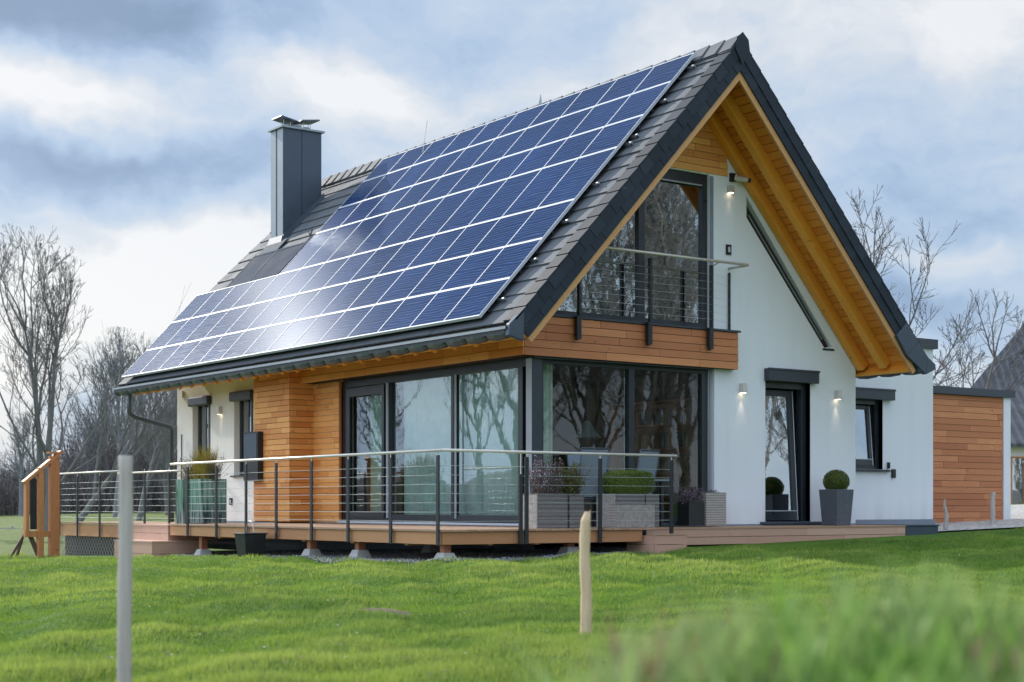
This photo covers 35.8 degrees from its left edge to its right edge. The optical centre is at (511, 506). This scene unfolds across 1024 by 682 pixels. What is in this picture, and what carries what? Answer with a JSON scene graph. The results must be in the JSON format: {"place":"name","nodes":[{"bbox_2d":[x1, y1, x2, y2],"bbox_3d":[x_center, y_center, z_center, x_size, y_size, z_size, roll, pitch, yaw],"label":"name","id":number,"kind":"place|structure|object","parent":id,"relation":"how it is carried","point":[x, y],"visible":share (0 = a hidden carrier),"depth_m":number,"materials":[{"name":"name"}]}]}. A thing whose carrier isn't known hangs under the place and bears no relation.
{"place":"outdoors","nodes":[
{"label":"outdoors","id":0,"kind":"place"},
{"bbox_2d":[0,504,1023,681],"bbox_3d":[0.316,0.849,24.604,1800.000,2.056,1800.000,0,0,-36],"label":"ground","id":1,"kind":"structure","parent":0,"point":[9,539],"depth_m":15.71,"materials":[{"name":"green plant"}]},
{"bbox_2d":[3,406,41,515],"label":"bare tree","id":2,"kind":"object","parent":1,"relation":"on","point":[19,468],"visible":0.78,"depth_m":74.83,"materials":[{"name":"brown plant"}]},
{"bbox_2d":[7,450,62,559],"bbox_3d":[-9.485,0.021,31.468,1.086,2.288,0.608,0,0,0],"label":"timber stair frame","id":3,"kind":"object","parent":1,"relation":"on","point":[52,463],"visible":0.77,"depth_m":31.40,"materials":[{"name":"orange wood"}]},
{"bbox_2d":[0,224,152,530],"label":"bare tree","id":4,"kind":"object","parent":1,"relation":"on","point":[41,446],"visible":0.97,"depth_m":54.64,"materials":[{"name":"brown plant"}]},
{"bbox_2d":[0,287,188,515],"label":"scrub thicket","id":5,"kind":"object","parent":1,"relation":"on","point":[157,497],"visible":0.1,"depth_m":80.28,"materials":[{"name":"brown plant"}]},
{"bbox_2d":[88,326,144,517],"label":"bare tree","id":6,"kind":"object","parent":1,"relation":"on","point":[110,363],"visible":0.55,"depth_m":65.06,"materials":[{"name":"brown plant"}]},
{"bbox_2d":[64,338,176,536],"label":"bare tree","id":7,"kind":"object","parent":1,"relation":"on","point":[82,516],"visible":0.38,"depth_m":50.58,"materials":[{"name":"brown plant"}]},
{"bbox_2d":[117,456,132,681],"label":"wooden post","id":8,"kind":"object","parent":1,"relation":"on","point":[124,598],"visible":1,"depth_m":7.51,"materials":[{"name":"grey wood"}]},
{"bbox_2d":[107,332,176,472],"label":"bare tree","id":9,"kind":"object","parent":1,"relation":"on","point":[148,342],"visible":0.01,"depth_m":74.71,"materials":[{"name":"brown plant"}]},
{"bbox_2d":[127,389,176,520],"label":"bare tree","id":10,"kind":"object","parent":1,"relation":"on","point":[149,476],"visible":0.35,"depth_m":60.39,"materials":[{"name":"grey plant"}]},
{"bbox_2d":[128,404,176,514],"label":"bare tree","id":11,"kind":"object","parent":1,"relation":"on","point":[163,462],"visible":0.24,"depth_m":68.34,"materials":[{"name":"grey plant"}]},
{"bbox_2d":[114,524,217,557],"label":"garden steps","id":12,"kind":"structure","parent":1,"relation":"on","point":[148,539],"depth_m":28.60,"materials":[{"name":"brown wood"}]},
{"bbox_2d":[233,521,267,556],"bbox_3d":[-4.160,0.510,25.168,0.410,0.576,0.461,0,0,-36],"label":"black bucket","id":13,"kind":"object","parent":1,"relation":"on","point":[252,543],"visible":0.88,"depth_m":25.02,"materials":[{"name":"plastic"}]},
{"bbox_2d":[60,449,680,558],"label":"deck","id":14,"kind":"structure","parent":1,"relation":"on","point":[98,538],"depth_m":23.48,"materials":[{"name":"brown wood"}]},
{"bbox_2d":[172,444,229,523],"bbox_3d":[-5.672,-0.405,29.104,0.768,1.470,1.913,0,0,-36],"label":"grass planter","id":15,"kind":"object","parent":14,"relation":"on","point":[199,511],"visible":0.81,"depth_m":28.77,"materials":[{"name":"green plant"}]},
{"bbox_2d":[523,455,567,527],"bbox_3d":[0.463,-0.221,22.789,0.607,1.058,0.472,0,0,-36],"label":"flower planter","id":16,"kind":"object","parent":14,"relation":"on","point":[547,509],"visible":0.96,"depth_m":22.68,"materials":[{"name":"stone"}]},
{"bbox_2d":[546,459,591,527],"bbox_3d":[0.851,-0.196,23.049,0.862,1.008,0.669,0,0,-36],"label":"shrub planter","id":17,"kind":"object","parent":14,"relation":"on","point":[575,507],"visible":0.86,"depth_m":22.93,"materials":[{"name":"green plant"}]},
{"bbox_2d":[566,451,595,523],"bbox_3d":[1.216,-0.286,24.977,0.525,1.196,0.574,0,0,-41],"label":"garden chair","id":18,"kind":"object","parent":14,"relation":"on","point":[574,458],"visible":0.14,"depth_m":25.08,"materials":[{"name":"grey fabric"}]},
{"bbox_2d":[577,447,609,526],"bbox_3d":[1.126,-0.286,23.987,0.525,1.196,0.574,0,0,-26],"label":"garden chair","id":19,"kind":"object","parent":14,"relation":"on","point":[589,460],"visible":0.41,"depth_m":23.80,"materials":[{"name":"metal"}]},
{"bbox_2d":[553,479,668,525],"bbox_3d":[1.536,-0.059,24.579,1.850,0.733,0.630,0,0,-36],"label":"garden table","id":20,"kind":"object","parent":14,"relation":"on","point":[661,502],"visible":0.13,"depth_m":24.85,"materials":[{"name":"grey metal"}]},
{"bbox_2d":[596,470,658,526],"bbox_3d":[1.758,-0.127,23.968,0.900,0.869,0.463,0,0,-36],"label":"hedge planter","id":21,"kind":"object","parent":14,"relation":"on","point":[616,483],"visible":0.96,"depth_m":23.78,"materials":[{"name":"stone"}]},
{"bbox_2d":[609,504,654,527],"bbox_3d":[1.782,0.138,23.553,0.732,0.340,0.184,0,0,-36],"label":"planter","id":22,"kind":"object","parent":14,"relation":"on","point":[625,512],"visible":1,"depth_m":23.43,"materials":[{"name":"concrete"}]},
{"bbox_2d":[637,449,659,493],"bbox_3d":[1.927,-0.286,24.688,0.574,1.196,0.525,0,0,42],"label":"garden chair","id":23,"kind":"object","parent":14,"relation":"on","point":[648,464],"visible":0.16,"depth_m":24.53,"materials":[{"name":"grey fabric"}]},
{"bbox_2d":[353,608,411,615],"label":"bare soil","id":24,"kind":"structure","parent":1,"relation":"on","point":[392,612],"depth_m":12.90,"materials":[{"name":"beige soil"}]},
{"bbox_2d":[184,544,649,562],"bbox_3d":[-2.252,0.800,26.883,4.800,0.341,11.400,0,0,-36],"label":"gravel strip","id":25,"kind":"object","parent":1,"relation":"on","point":[398,554],"visible":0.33,"depth_m":24.32,"materials":[{"name":"grey gravel"}]},
{"bbox_2d":[627,534,687,553],"bbox_3d":[2.147,0.550,23.552,0.640,0.300,0.650,0,0,-36],"label":"timber step","id":26,"kind":"object","parent":25,"relation":"on","point":[665,542],"visible":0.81,"depth_m":23.30,"materials":[{"name":"brown wood"}]},
{"bbox_2d":[172,544,705,564],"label":"loose gravel","id":27,"kind":"structure","parent":1,"relation":"on","point":[415,559],"depth_m":23.39,"materials":[{"name":"grey gravel"}]},
{"bbox_2d":[112,32,935,549],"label":"detached house","id":28,"kind":"structure","parent":1,"relation":"on","point":[678,228],"depth_m":27.49,"materials":[{"name":"paint"}]},
{"bbox_2d":[188,395,210,455],"bbox_3d":[-6.684,-1.497,34.376,0.320,1.765,1.040,0,0,-36],"label":"side window","id":29,"kind":"structure","parent":28,"relation":"in","point":[203,403],"depth_m":34.43,"materials":[{"name":"paint"}]},
{"bbox_2d":[229,390,253,476],"bbox_3d":[-5.490,-1.497,32.722,0.320,1.765,1.020,0,0,-36],"label":"side window","id":30,"kind":"structure","parent":28,"relation":"in","point":[245,397],"depth_m":32.82,"materials":[{"name":"paint"}]},
{"bbox_2d":[226,236,312,287],"bbox_3d":[-5.233,-5.185,34.017,0.913,0.971,2.560,0,0,-36],"label":"solar panel","id":31,"kind":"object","parent":28,"relation":"in","point":[271,263],"depth_m":33.96,"materials":[{"name":"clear glass"}]},
{"bbox_2d":[371,384,392,521],"bbox_3d":[-2.352,-1.010,28.815,0.059,2.580,0.750,0,0,-36],"label":"curtain","id":32,"kind":"object","parent":28,"relation":"hanging from","point":[375,439],"visible":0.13,"depth_m":28.94,"materials":[{"name":"white fabric"}]},
{"bbox_2d":[337,356,528,525],"bbox_3d":[-1.409,-1.022,27.090,0.230,2.645,5.950,0,0,-36],"label":"sliding window","id":33,"kind":"structure","parent":28,"relation":"in","point":[351,388],"depth_m":27.54,"materials":[{"name":"paint"}]},
{"bbox_2d":[404,368,517,522],"bbox_3d":[-0.814,-1.010,26.718,0.044,2.580,3.750,0,0,-36],"label":"curtain","id":34,"kind":"object","parent":28,"relation":"hanging from","point":[488,410],"visible":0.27,"depth_m":26.64,"materials":[{"name":"fabric"}]},
{"bbox_2d":[543,364,552,491],"bbox_3d":[0.508,-1.010,25.261,0.360,2.580,0.055,0,0,-36],"label":"curtain","id":35,"kind":"object","parent":28,"relation":"hanging from","point":[547,407],"visible":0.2,"depth_m":25.29,"materials":[{"name":"white fabric"}]},
{"bbox_2d":[574,368,600,437],"bbox_3d":[1.313,-1.810,27.666,0.474,1.220,0.474,0,0,-36],"label":"pendant lamp","id":36,"kind":"object","parent":28,"relation":"hanging from","point":[587,429],"visible":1,"depth_m":27.57,"materials":[{"name":"black plastic"}]},
{"bbox_2d":[532,355,712,522],"bbox_3d":[1.793,-1.047,25.732,3.755,2.625,0.300,0,0,-36],"label":"corner window","id":37,"kind":"structure","parent":28,"relation":"in","point":[702,373],"depth_m":25.96,"materials":[{"name":"paint"}]},
{"bbox_2d":[624,369,624,469],"bbox_3d":[1.934,-1.010,26.327,0.200,2.580,0.046,0,0,-36],"label":"curtain","id":38,"kind":"object","parent":28,"relation":"hanging from","point":[624,417],"visible":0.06,"depth_m":26.30,"materials":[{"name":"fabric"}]},
{"bbox_2d":[554,169,713,327],"bbox_3d":[1.844,-4.311,25.798,3.724,2.621,0.172,0,0,-36],"label":"gable window","id":39,"kind":"structure","parent":28,"relation":"in","point":[672,219],"depth_m":26.29,"materials":[{"name":"glass"}]},
{"bbox_2d":[610,397,696,516],"bbox_3d":[2.640,-0.780,28.562,0.360,2.240,2.300,0,0,-36],"label":"bookcase","id":40,"kind":"object","parent":28,"relation":"in","point":[666,426],"visible":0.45,"depth_m":28.35,"materials":[{"name":"brown wood"}]},
{"bbox_2d":[746,206,827,347],"bbox_3d":[4.830,-4.032,27.941,2.055,2.375,0.060,0,0,-36],"label":"slit window","id":41,"kind":"structure","parent":28,"relation":"in","point":[748,212],"depth_m":27.82,"materials":[{"name":"glass"}]},
{"bbox_2d":[764,367,819,521],"bbox_3d":[4.823,-1.053,27.962,1.264,2.706,0.456,0,0,-36],"label":"door","id":42,"kind":"structure","parent":28,"relation":"in","point":[786,485],"depth_m":28.09,"materials":[{"name":"paint"}]},
{"bbox_2d":[579,510,591,635],"bbox_3d":[0.494,0.480,10.674,0.088,0.914,0.089,0,0,-36],"label":"wooden post","id":43,"kind":"object","parent":1,"relation":"on","point":[585,583],"visible":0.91,"depth_m":10.64,"materials":[{"name":"beige wood"}]},
{"bbox_2d":[515,550,1023,681],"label":"tall grass","id":44,"kind":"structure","parent":1,"relation":"on","point":[921,629],"depth_m":2.28,"materials":[{"name":"green plant"}]},
{"bbox_2d":[645,525,905,544],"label":"timber platform","id":45,"kind":"structure","parent":1,"relation":"on","point":[701,535],"depth_m":26.13,"materials":[{"name":"brown wood"}]},
{"bbox_2d":[677,484,725,525],"bbox_3d":[3.050,-0.029,25.884,0.908,0.674,0.361,0,0,-36],"label":"heather planter","id":46,"kind":"object","parent":45,"relation":"on","point":[701,508],"visible":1,"depth_m":25.78,"materials":[{"name":"grey concrete"}]},
{"bbox_2d":[819,469,853,525],"bbox_3d":[5.659,-0.164,27.693,0.478,0.982,0.475,0,0,-36],"label":"box ball planter","id":47,"kind":"object","parent":45,"relation":"on","point":[836,497],"visible":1,"depth_m":27.55,"materials":[{"name":"grey ceramic"}]},
{"bbox_2d":[856,338,937,523],"bbox_3d":[5.044,-1.390,33.519,3.420,3.880,7.212,0,0,-36],"label":"annex","id":48,"kind":"object","parent":1,"relation":"on","point":[894,449],"visible":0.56,"depth_m":31.03,"materials":[{"name":"paint"}]},
{"bbox_2d":[856,387,895,471],"bbox_3d":[6.846,-1.475,30.621,1.232,1.601,0.403,0,0,-36],"label":"window","id":49,"kind":"structure","parent":48,"relation":"in","point":[867,432],"depth_m":30.75,"materials":[{"name":"paint"}]},
{"bbox_2d":[855,524,939,534],"bbox_3d":[6.658,0.440,29.025,0.900,0.240,2.170,0,0,-36],"label":"stone step","id":50,"kind":"object","parent":1,"relation":"on","point":[917,529],"visible":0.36,"depth_m":28.20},
{"bbox_2d":[847,184,981,385],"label":"bare tree","id":51,"kind":"object","parent":1,"relation":"on","point":[880,251],"visible":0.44,"depth_m":44.09,"materials":[{"name":"brown plant"}]},
{"bbox_2d":[943,499,948,531],"bbox_3d":[8.049,0.186,29.423,0.104,0.677,0.131,0,0,35],"label":"wooden stake","id":52,"kind":"object","parent":1,"relation":"on","point":[945,524],"visible":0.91,"depth_m":29.38,"materials":[{"name":"grey wood"}]},
{"bbox_2d":[933,288,1023,416],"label":"bare tree","id":53,"kind":"object","parent":1,"relation":"on","point":[994,355],"visible":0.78,"depth_m":48.51,"materials":[{"name":"brown plant"}]},
{"bbox_2d":[935,504,1023,530],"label":"gravel yard","id":54,"kind":"structure","parent":1,"relation":"on","point":[1017,516],"depth_m":32.74,"materials":[{"name":"grey gravel"}]},
{"bbox_2d":[933,385,1015,522],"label":"garage","id":55,"kind":"structure","parent":54,"relation":"on","point":[971,450],"depth_m":34.66,"materials":[{"name":"wood cladding"},{"name":"dark metal trim"},{"name":"white painted plaster"}]},
{"bbox_2d":[970,324,1023,503],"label":"neighbour house","id":56,"kind":"structure","parent":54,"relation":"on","point":[1017,457],"depth_m":74.00,"materials":[{"name":"tile"}]},
{"bbox_2d":[1011,457,1023,503],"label":"door","id":57,"kind":"structure","parent":56,"relation":"in","point":[1011,457],"depth_m":65.90,"materials":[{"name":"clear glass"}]},
{"bbox_2d":[990,492,995,524],"bbox_3d":[9.687,0.073,31.979,0.135,0.750,0.111,0,0,-36],"label":"wooden stake","id":58,"kind":"object","parent":1,"relation":"on","point":[992,510],"visible":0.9,"depth_m":31.95,"materials":[{"name":"grey wood"}]},
{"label":"wooded hills","id":59,"kind":"structure","parent":1,"relation":"on","visible":0},
{"bbox_2d":[70,398,116,504],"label":"bare tree","id":60,"kind":"object","parent":59,"relation":"on","point":[92,439],"visible":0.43,"depth_m":80.00,"materials":[{"name":"brown plant"}]},
{"bbox_2d":[0,0,1023,471],"label":"sky","id":61,"kind":"structure","parent":0,"point":[135,131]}
]}

